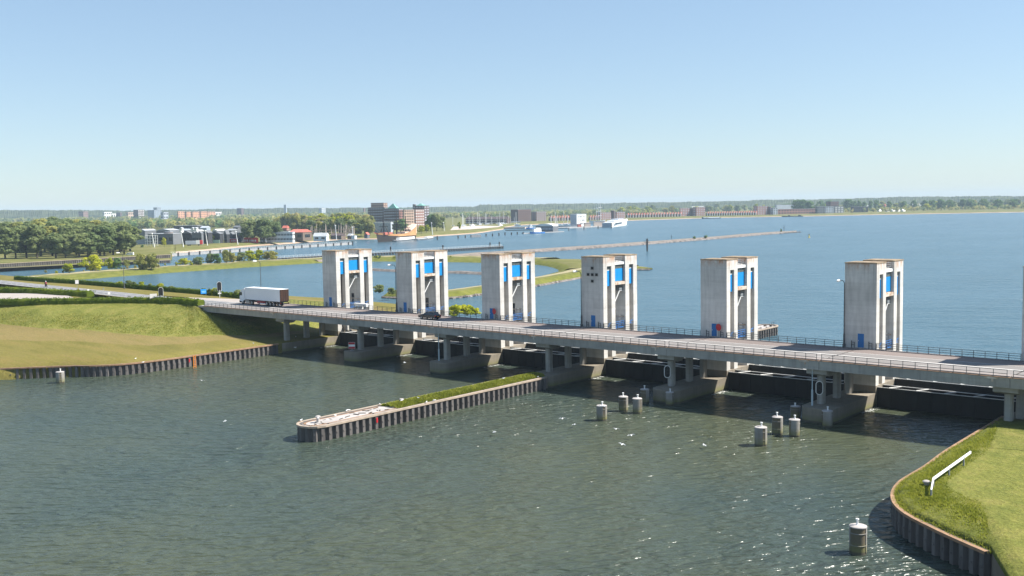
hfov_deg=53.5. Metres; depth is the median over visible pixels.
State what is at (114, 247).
poplar tree
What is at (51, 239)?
poplar tree
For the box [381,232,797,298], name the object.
shore stones
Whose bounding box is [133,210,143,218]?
skyline block
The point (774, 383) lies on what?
sluice gate
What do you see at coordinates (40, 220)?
poplar tree
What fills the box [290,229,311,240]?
building
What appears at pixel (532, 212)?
window
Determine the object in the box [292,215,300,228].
leafy tree
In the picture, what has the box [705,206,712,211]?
leafy tree
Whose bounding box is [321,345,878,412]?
foam
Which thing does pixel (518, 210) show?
window
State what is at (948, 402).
sluice gate
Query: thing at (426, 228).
leafy tree
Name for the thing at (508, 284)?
sluice tower
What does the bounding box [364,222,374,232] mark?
leafy tree
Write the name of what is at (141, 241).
building
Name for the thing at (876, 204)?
leafy tree
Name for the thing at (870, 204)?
leafy tree
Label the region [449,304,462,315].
shrub
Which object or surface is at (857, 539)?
mooring dolphin
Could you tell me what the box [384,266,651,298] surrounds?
lagoon spit
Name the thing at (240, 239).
gabled shop
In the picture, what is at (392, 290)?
shrub
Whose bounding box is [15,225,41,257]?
poplar tree
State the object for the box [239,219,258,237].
leafy tree
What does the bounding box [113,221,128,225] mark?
poplar tree
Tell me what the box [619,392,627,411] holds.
mooring dolphin
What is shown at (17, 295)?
side road
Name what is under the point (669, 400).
mooring dolphin
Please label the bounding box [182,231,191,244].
gabled shop
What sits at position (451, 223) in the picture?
shore
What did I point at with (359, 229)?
leafy tree
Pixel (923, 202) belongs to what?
leafy tree
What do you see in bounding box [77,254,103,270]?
shrub
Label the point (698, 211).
apartment house
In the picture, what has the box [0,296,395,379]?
dike bank
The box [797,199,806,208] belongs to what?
leafy tree
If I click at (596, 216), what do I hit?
sailing ship
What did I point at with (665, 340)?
road marking
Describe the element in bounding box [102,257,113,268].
shrub
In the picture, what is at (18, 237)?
poplar tree
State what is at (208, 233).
gabled shop
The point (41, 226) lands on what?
poplar tree
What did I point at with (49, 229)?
poplar tree
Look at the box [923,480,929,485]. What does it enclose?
bollard
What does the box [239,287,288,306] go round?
truck
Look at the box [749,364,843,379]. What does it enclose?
sluice gate
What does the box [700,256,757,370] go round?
sluice tower
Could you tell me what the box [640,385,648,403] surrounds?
mooring dolphin
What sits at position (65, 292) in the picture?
hedge
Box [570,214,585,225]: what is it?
museum building
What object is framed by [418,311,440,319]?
estate car
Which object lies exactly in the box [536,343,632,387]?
bridge pier
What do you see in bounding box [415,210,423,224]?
window
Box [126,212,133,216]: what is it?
skyline block
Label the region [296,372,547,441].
guide wall
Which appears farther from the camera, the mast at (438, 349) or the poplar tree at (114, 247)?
the poplar tree at (114, 247)
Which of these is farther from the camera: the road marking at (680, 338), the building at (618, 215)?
the building at (618, 215)
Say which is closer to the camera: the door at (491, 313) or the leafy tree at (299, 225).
the door at (491, 313)
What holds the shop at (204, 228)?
on the shore at (451, 223)
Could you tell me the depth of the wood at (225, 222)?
1664.69 m
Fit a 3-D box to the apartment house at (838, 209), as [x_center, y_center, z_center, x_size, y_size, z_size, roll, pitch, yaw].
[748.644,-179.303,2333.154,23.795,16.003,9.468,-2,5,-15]
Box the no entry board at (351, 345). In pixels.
[348,342,354,350]
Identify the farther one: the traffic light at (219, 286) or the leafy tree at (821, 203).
the leafy tree at (821, 203)
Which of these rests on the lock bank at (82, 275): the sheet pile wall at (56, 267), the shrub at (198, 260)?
the shrub at (198, 260)
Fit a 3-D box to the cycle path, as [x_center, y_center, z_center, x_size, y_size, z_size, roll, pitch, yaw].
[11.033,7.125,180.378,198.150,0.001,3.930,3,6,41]
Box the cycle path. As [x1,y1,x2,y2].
[239,302,1023,365]
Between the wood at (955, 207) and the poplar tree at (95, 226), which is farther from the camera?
the wood at (955, 207)
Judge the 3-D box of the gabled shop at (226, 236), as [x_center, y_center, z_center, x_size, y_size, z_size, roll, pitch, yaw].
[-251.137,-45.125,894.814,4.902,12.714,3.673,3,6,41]
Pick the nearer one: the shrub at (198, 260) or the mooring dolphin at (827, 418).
the mooring dolphin at (827, 418)
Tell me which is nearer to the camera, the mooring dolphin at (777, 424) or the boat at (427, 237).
the mooring dolphin at (777, 424)
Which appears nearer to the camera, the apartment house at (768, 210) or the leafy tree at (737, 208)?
the apartment house at (768, 210)
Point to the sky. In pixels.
(121, 105)
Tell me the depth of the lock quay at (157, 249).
672.56 m
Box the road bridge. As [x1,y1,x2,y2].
[198,302,1023,389]
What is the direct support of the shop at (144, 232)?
on the shore at (451, 223)
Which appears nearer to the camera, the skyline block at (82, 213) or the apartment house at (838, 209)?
the apartment house at (838, 209)
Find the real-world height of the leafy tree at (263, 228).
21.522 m
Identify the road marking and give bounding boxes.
[234,304,1022,370]
[250,303,1023,366]
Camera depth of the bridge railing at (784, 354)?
145.21 m
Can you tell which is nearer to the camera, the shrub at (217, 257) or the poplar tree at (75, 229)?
the shrub at (217, 257)
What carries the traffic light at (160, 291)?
on the dike top
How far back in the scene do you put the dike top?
294.20 m
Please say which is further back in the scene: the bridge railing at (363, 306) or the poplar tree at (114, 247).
the poplar tree at (114, 247)
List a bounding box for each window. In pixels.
[260,233,294,239]
[368,208,383,221]
[384,209,402,221]
[403,210,414,227]
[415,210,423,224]
[466,220,505,222]
[518,210,530,220]
[532,212,545,220]
[779,209,812,213]
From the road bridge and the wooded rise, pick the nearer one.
the road bridge
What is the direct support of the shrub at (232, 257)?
on the lock bank at (82, 275)
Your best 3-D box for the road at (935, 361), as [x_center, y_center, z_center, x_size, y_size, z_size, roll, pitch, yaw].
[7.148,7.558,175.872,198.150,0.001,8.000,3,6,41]
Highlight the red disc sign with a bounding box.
[716,324,720,336]
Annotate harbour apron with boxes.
[451,226,499,229]
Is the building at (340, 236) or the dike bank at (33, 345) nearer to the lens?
the dike bank at (33, 345)
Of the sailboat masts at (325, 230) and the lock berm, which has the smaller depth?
the lock berm
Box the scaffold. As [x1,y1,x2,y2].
[145,235,157,245]
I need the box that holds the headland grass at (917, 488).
[892,418,1000,553]
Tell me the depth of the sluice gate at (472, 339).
212.42 m
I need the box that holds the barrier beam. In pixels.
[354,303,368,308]
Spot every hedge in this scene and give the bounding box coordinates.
[0,286,95,296]
[0,296,204,305]
[14,275,239,297]
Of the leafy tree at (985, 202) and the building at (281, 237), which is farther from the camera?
the leafy tree at (985, 202)
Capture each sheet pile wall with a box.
[0,254,170,267]
[0,260,170,270]
[0,343,278,378]
[890,416,1003,575]
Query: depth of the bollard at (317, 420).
134.32 m
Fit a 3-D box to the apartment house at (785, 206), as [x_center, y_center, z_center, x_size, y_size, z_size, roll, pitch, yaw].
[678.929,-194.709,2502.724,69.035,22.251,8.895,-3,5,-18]
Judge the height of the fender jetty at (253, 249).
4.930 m
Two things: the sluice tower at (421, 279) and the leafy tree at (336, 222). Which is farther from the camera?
the leafy tree at (336, 222)
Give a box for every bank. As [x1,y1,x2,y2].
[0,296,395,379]
[24,255,559,279]
[317,254,480,261]
[372,268,480,274]
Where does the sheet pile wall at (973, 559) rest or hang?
on the headland at (1006, 561)
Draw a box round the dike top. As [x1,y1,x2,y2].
[0,275,239,306]
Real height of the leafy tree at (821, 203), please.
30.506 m
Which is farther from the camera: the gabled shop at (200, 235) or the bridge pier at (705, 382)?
the gabled shop at (200, 235)
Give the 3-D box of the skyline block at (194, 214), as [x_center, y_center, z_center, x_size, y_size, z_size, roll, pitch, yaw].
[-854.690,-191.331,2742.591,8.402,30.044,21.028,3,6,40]
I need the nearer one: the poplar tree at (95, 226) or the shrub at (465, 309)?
the shrub at (465, 309)
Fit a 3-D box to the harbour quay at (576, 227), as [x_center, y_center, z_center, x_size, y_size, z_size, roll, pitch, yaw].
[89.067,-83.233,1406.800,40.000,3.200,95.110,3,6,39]
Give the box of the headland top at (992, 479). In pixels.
[945,448,1023,563]
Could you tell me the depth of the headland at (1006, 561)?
87.19 m
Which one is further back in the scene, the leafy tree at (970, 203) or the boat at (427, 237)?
the leafy tree at (970, 203)
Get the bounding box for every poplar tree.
[0,221,11,227]
[0,226,17,258]
[9,221,22,227]
[9,227,23,258]
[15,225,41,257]
[21,221,31,225]
[22,224,46,257]
[31,218,47,221]
[37,225,44,255]
[40,226,58,255]
[42,232,64,257]
[44,221,58,254]
[47,216,58,219]
[52,234,76,257]
[56,224,72,255]
[58,219,73,223]
[65,233,93,257]
[71,225,82,254]
[78,224,97,255]
[79,219,89,222]
[82,232,102,256]
[89,220,100,224]
[91,224,106,255]
[95,226,117,255]
[103,223,116,252]
[110,229,127,254]
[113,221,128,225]
[115,223,136,254]
[129,226,144,250]
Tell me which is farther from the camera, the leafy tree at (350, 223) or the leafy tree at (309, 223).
the leafy tree at (309, 223)
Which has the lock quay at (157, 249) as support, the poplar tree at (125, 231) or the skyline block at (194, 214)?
the poplar tree at (125, 231)
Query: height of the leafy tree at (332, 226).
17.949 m
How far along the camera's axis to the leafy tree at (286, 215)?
1340.35 m
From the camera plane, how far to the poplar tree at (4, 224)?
731.63 m
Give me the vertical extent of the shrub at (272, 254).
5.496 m
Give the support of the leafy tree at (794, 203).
on the shore at (451, 223)
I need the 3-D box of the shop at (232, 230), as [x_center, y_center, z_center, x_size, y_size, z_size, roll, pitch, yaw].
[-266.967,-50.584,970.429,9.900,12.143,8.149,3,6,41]
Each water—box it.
[0,212,1023,359]
[0,345,1012,575]
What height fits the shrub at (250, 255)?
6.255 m
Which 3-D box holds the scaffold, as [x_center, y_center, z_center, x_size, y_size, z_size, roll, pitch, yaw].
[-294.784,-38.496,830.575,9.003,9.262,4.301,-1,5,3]
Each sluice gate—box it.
[340,331,392,346]
[364,328,392,334]
[415,338,478,356]
[440,336,478,343]
[503,347,579,367]
[527,343,579,353]
[606,357,699,381]
[629,353,699,365]
[729,370,843,398]
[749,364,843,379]
[877,384,1015,419]
[895,378,1015,397]
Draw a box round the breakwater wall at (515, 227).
[504,227,527,228]
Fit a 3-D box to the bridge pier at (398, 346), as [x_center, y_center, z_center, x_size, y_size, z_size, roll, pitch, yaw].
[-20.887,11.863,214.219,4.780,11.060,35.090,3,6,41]
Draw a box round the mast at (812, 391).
[811,370,812,405]
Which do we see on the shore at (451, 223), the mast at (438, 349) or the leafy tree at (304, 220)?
the leafy tree at (304, 220)
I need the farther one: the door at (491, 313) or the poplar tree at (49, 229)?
the poplar tree at (49, 229)
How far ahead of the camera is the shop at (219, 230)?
976.69 m
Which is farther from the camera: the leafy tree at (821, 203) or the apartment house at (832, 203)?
the leafy tree at (821, 203)
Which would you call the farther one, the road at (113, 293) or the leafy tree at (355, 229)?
the leafy tree at (355, 229)
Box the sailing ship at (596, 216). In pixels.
[589,205,604,223]
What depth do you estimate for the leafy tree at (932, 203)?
2532.18 m
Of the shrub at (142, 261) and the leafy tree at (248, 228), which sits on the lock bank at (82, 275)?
the shrub at (142, 261)
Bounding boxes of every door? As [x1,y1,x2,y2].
[403,302,406,311]
[490,308,493,318]
[591,315,594,326]
[712,324,716,335]
[858,334,863,347]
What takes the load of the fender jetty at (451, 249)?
in the water at (962, 280)
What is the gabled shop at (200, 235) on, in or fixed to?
on the shore at (451, 223)
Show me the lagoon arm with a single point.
(560, 265)
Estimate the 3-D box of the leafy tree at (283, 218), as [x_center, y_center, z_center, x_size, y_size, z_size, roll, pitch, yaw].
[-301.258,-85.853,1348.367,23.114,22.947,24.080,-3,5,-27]
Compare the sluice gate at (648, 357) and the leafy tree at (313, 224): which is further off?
the leafy tree at (313, 224)
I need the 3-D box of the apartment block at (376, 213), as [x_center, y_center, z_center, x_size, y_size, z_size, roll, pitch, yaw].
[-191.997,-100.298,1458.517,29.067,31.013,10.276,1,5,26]
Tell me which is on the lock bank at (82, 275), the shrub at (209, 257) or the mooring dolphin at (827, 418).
the shrub at (209, 257)
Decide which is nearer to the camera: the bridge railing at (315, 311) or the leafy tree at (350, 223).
the bridge railing at (315, 311)
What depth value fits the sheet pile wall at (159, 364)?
193.28 m
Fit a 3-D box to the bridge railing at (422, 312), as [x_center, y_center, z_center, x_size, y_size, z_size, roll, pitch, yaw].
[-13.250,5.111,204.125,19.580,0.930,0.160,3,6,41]
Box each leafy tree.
[161,237,165,244]
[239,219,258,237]
[255,218,272,242]
[268,221,282,236]
[273,217,283,227]
[278,216,289,228]
[280,212,290,226]
[288,216,297,229]
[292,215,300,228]
[297,219,305,228]
[301,218,307,226]
[305,220,313,232]
[310,221,317,232]
[312,221,322,232]
[323,218,331,232]
[329,220,337,232]
[334,218,344,230]
[338,221,345,232]
[344,215,354,221]
[346,220,356,229]
[350,223,359,233]
[355,217,364,223]
[355,224,363,233]
[361,223,369,232]
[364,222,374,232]
[392,220,398,231]
[397,219,407,230]
[418,225,423,233]
[424,214,433,230]
[424,224,429,232]
[430,213,441,230]
[439,216,445,227]
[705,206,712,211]
[734,205,740,211]
[791,199,798,208]
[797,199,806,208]
[804,201,813,208]
[814,200,825,205]
[841,199,851,208]
[848,201,856,207]
[856,200,861,206]
[868,200,872,208]
[873,200,878,208]
[909,200,917,206]
[920,200,928,206]
[929,200,935,207]
[936,199,945,209]
[944,200,954,209]
[959,199,966,209]
[964,199,976,209]
[977,199,990,206]
[993,199,1003,208]
[1008,199,1018,206]
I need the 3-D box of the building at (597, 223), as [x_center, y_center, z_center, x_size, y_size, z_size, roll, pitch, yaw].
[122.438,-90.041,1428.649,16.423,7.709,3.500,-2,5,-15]
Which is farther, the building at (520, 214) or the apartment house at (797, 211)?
the apartment house at (797, 211)
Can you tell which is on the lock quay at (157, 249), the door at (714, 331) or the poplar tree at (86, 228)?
the poplar tree at (86, 228)
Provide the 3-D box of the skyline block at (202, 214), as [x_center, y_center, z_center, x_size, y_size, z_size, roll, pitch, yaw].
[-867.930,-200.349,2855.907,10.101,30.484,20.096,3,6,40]
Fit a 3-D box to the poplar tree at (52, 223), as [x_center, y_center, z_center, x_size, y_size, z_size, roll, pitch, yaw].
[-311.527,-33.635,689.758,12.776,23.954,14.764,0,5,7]
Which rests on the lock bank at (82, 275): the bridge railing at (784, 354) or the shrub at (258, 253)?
the shrub at (258, 253)
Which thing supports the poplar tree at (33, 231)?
on the lock quay at (157, 249)
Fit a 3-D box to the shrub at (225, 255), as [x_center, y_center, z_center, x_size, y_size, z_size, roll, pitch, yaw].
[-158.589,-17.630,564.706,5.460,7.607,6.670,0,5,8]
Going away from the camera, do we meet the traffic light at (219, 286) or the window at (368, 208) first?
the traffic light at (219, 286)
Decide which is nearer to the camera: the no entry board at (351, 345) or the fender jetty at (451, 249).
the no entry board at (351, 345)
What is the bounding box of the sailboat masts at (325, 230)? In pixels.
[310,223,353,236]
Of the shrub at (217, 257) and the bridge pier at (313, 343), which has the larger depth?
the shrub at (217, 257)
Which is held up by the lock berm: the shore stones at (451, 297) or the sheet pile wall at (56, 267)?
the sheet pile wall at (56, 267)
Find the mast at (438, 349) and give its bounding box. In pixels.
[438,334,439,360]
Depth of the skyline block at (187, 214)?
2767.02 m
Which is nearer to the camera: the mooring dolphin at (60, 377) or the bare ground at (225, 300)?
the mooring dolphin at (60, 377)
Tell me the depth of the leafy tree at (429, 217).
1220.85 m
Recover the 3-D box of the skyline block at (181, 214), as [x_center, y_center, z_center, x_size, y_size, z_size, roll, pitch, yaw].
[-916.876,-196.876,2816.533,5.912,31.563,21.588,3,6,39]
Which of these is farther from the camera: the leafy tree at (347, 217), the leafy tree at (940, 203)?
the leafy tree at (940, 203)
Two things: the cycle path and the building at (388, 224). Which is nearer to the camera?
the cycle path
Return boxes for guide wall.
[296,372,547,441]
[758,322,777,337]
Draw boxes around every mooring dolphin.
[56,369,64,383]
[596,401,606,420]
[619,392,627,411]
[632,394,641,413]
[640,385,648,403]
[665,389,673,405]
[755,422,766,446]
[772,412,782,434]
[789,415,799,436]
[790,403,800,418]
[822,406,832,427]
[849,518,866,555]
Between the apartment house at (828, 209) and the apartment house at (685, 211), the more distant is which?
the apartment house at (828, 209)
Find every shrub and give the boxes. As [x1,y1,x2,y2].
[62,263,74,272]
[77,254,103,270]
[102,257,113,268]
[112,257,121,268]
[123,259,129,266]
[133,254,148,268]
[144,253,158,269]
[177,258,189,264]
[192,257,204,264]
[205,253,214,262]
[213,253,221,262]
[221,250,231,262]
[229,253,236,261]
[236,252,245,260]
[245,250,256,260]
[255,250,263,259]
[262,251,268,259]
[268,251,277,259]
[373,285,383,292]
[387,288,395,293]
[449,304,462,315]
[460,304,473,315]
[472,308,480,314]
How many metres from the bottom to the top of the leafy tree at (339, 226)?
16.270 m
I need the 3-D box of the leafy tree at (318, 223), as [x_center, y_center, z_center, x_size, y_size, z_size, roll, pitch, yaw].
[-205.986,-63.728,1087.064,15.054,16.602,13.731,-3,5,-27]
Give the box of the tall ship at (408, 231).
[371,213,416,241]
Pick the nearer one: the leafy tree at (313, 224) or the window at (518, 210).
the leafy tree at (313, 224)
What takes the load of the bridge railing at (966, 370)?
on the road bridge
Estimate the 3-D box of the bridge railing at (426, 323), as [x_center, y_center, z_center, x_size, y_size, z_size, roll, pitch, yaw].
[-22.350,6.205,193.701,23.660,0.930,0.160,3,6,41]
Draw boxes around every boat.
[393,236,414,241]
[414,236,433,239]
[530,228,544,233]
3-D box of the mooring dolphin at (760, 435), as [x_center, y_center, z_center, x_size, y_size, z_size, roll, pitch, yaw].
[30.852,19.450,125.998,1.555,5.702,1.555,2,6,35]
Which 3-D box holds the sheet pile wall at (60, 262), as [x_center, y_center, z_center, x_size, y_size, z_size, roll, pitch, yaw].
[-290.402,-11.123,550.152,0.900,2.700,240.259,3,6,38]
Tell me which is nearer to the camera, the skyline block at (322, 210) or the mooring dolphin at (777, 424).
the mooring dolphin at (777, 424)
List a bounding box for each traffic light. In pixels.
[158,287,162,296]
[217,282,221,297]
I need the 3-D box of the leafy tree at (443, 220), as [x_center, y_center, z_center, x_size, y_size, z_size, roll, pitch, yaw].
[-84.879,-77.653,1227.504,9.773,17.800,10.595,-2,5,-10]
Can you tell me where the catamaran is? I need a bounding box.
[602,218,626,227]
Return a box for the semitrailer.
[185,240,202,245]
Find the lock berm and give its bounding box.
[0,258,170,268]
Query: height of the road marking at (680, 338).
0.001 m
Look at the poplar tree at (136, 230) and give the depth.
722.18 m
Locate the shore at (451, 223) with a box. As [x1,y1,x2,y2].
[137,207,1023,255]
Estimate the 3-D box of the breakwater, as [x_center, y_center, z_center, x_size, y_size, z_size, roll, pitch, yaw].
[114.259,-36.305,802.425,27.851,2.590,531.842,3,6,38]
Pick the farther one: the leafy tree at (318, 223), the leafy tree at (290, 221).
the leafy tree at (290, 221)
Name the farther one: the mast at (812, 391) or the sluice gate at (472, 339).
the sluice gate at (472, 339)
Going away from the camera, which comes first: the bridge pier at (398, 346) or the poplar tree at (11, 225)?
the bridge pier at (398, 346)
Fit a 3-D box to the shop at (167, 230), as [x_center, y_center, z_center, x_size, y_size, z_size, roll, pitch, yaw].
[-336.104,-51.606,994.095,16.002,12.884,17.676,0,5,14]
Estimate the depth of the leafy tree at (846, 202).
2640.91 m
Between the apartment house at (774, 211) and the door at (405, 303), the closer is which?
the door at (405, 303)
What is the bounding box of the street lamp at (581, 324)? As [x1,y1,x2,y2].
[573,270,582,326]
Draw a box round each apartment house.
[679,208,689,215]
[693,207,704,215]
[754,206,766,214]
[767,206,770,214]
[771,208,777,214]
[775,204,790,208]
[778,208,814,213]
[815,206,824,213]
[825,206,833,212]
[826,201,838,205]
[833,206,843,212]
[851,206,867,211]
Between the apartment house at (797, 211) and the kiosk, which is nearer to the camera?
the kiosk
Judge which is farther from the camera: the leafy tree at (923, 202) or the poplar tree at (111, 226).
the leafy tree at (923, 202)
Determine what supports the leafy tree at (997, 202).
on the shore at (451, 223)
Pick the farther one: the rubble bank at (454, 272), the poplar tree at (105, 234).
the poplar tree at (105, 234)
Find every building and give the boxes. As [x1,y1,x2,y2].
[136,238,147,244]
[148,233,181,244]
[174,225,202,229]
[260,232,294,242]
[282,226,288,230]
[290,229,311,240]
[313,233,328,240]
[330,233,345,238]
[364,232,369,237]
[374,222,393,232]
[466,216,510,223]
[511,209,530,220]
[531,211,545,220]
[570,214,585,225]
[593,221,604,225]
[597,212,610,219]
[611,210,615,218]
[615,212,624,218]
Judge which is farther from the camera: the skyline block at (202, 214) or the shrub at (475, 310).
the skyline block at (202, 214)
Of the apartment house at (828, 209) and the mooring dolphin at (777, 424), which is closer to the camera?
the mooring dolphin at (777, 424)
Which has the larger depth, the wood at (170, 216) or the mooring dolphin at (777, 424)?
the wood at (170, 216)
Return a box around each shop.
[139,229,155,237]
[156,228,178,232]
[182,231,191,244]
[192,231,195,244]
[194,231,198,244]
[197,231,203,244]
[200,226,210,230]
[203,230,212,243]
[212,229,224,239]
[212,231,223,242]
[224,230,229,242]
[228,229,238,233]
[229,232,235,237]
[233,226,242,232]
[236,232,243,241]
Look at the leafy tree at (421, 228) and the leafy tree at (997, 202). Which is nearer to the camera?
the leafy tree at (421, 228)
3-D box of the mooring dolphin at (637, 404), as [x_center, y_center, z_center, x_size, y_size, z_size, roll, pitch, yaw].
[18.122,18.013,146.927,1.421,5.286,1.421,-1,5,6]
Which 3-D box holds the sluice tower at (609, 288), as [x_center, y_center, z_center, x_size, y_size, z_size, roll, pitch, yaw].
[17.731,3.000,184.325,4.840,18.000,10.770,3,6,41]
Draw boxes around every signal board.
[664,365,670,377]
[816,381,822,394]
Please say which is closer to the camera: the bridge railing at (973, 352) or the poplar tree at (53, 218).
the bridge railing at (973, 352)
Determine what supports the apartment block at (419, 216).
on the shore at (451, 223)
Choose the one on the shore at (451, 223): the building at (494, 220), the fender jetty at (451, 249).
the building at (494, 220)
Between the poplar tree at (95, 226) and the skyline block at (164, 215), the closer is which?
the poplar tree at (95, 226)
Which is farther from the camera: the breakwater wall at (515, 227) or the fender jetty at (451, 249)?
the breakwater wall at (515, 227)
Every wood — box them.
[0,212,367,221]
[0,213,366,227]
[130,214,361,228]
[429,208,646,217]
[618,201,1022,212]
[844,204,1023,211]
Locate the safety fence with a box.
[930,451,970,494]
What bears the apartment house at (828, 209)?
on the shore at (451, 223)
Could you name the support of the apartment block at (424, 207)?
on the shore at (451, 223)
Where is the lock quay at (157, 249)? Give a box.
[0,244,171,263]
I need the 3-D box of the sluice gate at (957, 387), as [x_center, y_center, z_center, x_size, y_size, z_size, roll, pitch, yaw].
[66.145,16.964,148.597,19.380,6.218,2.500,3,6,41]
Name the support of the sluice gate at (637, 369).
attached to the bridge pier at (705, 382)
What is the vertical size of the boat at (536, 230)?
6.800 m
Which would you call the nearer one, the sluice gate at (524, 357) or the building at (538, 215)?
the sluice gate at (524, 357)
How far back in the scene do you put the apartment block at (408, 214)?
1388.14 m
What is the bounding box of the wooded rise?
[0,195,1023,218]
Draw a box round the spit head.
[552,259,638,265]
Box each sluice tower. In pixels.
[322,248,372,330]
[395,250,448,338]
[481,252,535,347]
[581,254,636,357]
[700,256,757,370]
[844,259,903,385]
[1021,266,1023,360]
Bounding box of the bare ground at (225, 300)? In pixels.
[185,297,239,301]
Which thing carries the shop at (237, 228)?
on the shore at (451, 223)
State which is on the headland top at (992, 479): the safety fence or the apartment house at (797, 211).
the safety fence
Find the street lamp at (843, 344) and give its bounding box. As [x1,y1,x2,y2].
[837,279,845,347]
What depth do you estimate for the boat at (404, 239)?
952.10 m
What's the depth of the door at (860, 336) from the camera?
148.95 m
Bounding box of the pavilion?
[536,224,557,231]
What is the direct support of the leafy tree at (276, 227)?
on the shore at (451, 223)
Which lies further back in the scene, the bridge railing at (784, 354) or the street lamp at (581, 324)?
the street lamp at (581, 324)
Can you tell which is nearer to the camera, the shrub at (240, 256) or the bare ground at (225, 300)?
the bare ground at (225, 300)
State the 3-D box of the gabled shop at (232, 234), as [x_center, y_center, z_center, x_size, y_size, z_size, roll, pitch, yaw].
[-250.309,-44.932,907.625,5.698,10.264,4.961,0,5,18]
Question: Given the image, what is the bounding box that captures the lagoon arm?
[535,259,580,270]
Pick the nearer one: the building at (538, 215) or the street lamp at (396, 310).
the street lamp at (396, 310)
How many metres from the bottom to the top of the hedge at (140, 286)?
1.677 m
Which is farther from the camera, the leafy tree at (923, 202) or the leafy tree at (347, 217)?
the leafy tree at (923, 202)
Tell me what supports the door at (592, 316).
in the sluice tower at (609, 288)
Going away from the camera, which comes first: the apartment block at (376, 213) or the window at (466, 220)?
the apartment block at (376, 213)
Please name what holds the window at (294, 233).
in the building at (281, 237)
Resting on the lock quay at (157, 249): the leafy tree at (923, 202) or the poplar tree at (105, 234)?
the poplar tree at (105, 234)
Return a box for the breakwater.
[447,231,796,255]
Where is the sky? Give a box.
[0,0,1023,210]
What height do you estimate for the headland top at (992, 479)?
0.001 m
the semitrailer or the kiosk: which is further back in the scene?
the kiosk
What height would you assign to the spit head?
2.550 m
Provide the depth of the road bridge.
153.95 m
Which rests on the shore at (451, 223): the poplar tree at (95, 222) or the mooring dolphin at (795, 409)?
the poplar tree at (95, 222)
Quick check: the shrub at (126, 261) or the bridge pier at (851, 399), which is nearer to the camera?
the bridge pier at (851, 399)
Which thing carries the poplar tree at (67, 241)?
on the lock quay at (157, 249)
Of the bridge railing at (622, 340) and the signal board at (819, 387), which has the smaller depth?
the signal board at (819, 387)
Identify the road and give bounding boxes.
[0,280,236,305]
[0,293,72,298]
[218,303,1023,374]
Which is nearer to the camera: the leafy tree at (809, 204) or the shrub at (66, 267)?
the shrub at (66, 267)
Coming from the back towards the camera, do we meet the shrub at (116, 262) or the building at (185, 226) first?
the building at (185, 226)
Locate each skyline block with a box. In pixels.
[78,211,87,217]
[103,212,111,217]
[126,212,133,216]
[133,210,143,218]
[147,210,161,218]
[160,212,168,218]
[177,211,184,218]
[185,212,190,218]
[191,211,199,218]
[199,211,206,217]
[207,211,214,218]
[237,208,243,215]
[319,208,325,212]
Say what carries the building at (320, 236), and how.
on the shore at (451, 223)
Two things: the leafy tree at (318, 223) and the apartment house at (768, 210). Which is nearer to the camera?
the leafy tree at (318, 223)
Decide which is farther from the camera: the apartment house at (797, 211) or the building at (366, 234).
the apartment house at (797, 211)
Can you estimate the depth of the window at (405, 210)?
1387.91 m
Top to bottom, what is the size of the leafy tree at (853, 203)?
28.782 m
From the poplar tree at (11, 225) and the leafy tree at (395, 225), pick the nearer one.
the poplar tree at (11, 225)
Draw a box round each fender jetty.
[172,241,351,255]
[267,244,503,259]
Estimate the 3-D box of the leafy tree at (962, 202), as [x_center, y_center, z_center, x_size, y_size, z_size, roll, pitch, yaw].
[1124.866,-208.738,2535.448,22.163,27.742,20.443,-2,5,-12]
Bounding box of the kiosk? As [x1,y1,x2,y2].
[252,237,257,242]
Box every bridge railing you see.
[205,302,277,312]
[279,308,351,317]
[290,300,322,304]
[337,303,395,311]
[354,315,438,326]
[412,309,481,318]
[441,322,541,335]
[500,315,579,324]
[544,331,660,345]
[603,323,700,335]
[669,341,816,360]
[726,332,841,344]
[821,354,1007,375]
[876,343,1021,360]
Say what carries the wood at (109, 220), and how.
on the shore at (451, 223)
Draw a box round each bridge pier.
[276,319,356,352]
[344,326,439,362]
[430,334,526,373]
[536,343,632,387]
[653,355,748,403]
[802,369,894,423]
[993,387,1023,420]
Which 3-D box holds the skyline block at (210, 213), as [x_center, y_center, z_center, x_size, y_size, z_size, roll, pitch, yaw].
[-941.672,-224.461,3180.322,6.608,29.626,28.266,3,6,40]
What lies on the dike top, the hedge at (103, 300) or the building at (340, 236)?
the hedge at (103, 300)
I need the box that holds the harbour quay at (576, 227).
[558,226,601,228]
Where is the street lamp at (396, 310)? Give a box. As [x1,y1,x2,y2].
[388,264,397,311]
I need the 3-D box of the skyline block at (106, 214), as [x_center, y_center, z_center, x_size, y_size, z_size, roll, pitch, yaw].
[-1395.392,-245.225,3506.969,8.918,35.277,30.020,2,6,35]
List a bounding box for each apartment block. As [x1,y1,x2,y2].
[367,207,387,221]
[371,203,387,206]
[383,204,402,223]
[399,210,402,219]
[403,209,414,227]
[413,203,428,226]
[414,209,423,228]
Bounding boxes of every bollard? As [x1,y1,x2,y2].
[315,415,320,422]
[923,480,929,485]
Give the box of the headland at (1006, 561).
[896,418,1023,575]
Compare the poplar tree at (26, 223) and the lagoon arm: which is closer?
the lagoon arm
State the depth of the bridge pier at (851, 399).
142.82 m
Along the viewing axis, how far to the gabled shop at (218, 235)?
889.08 m

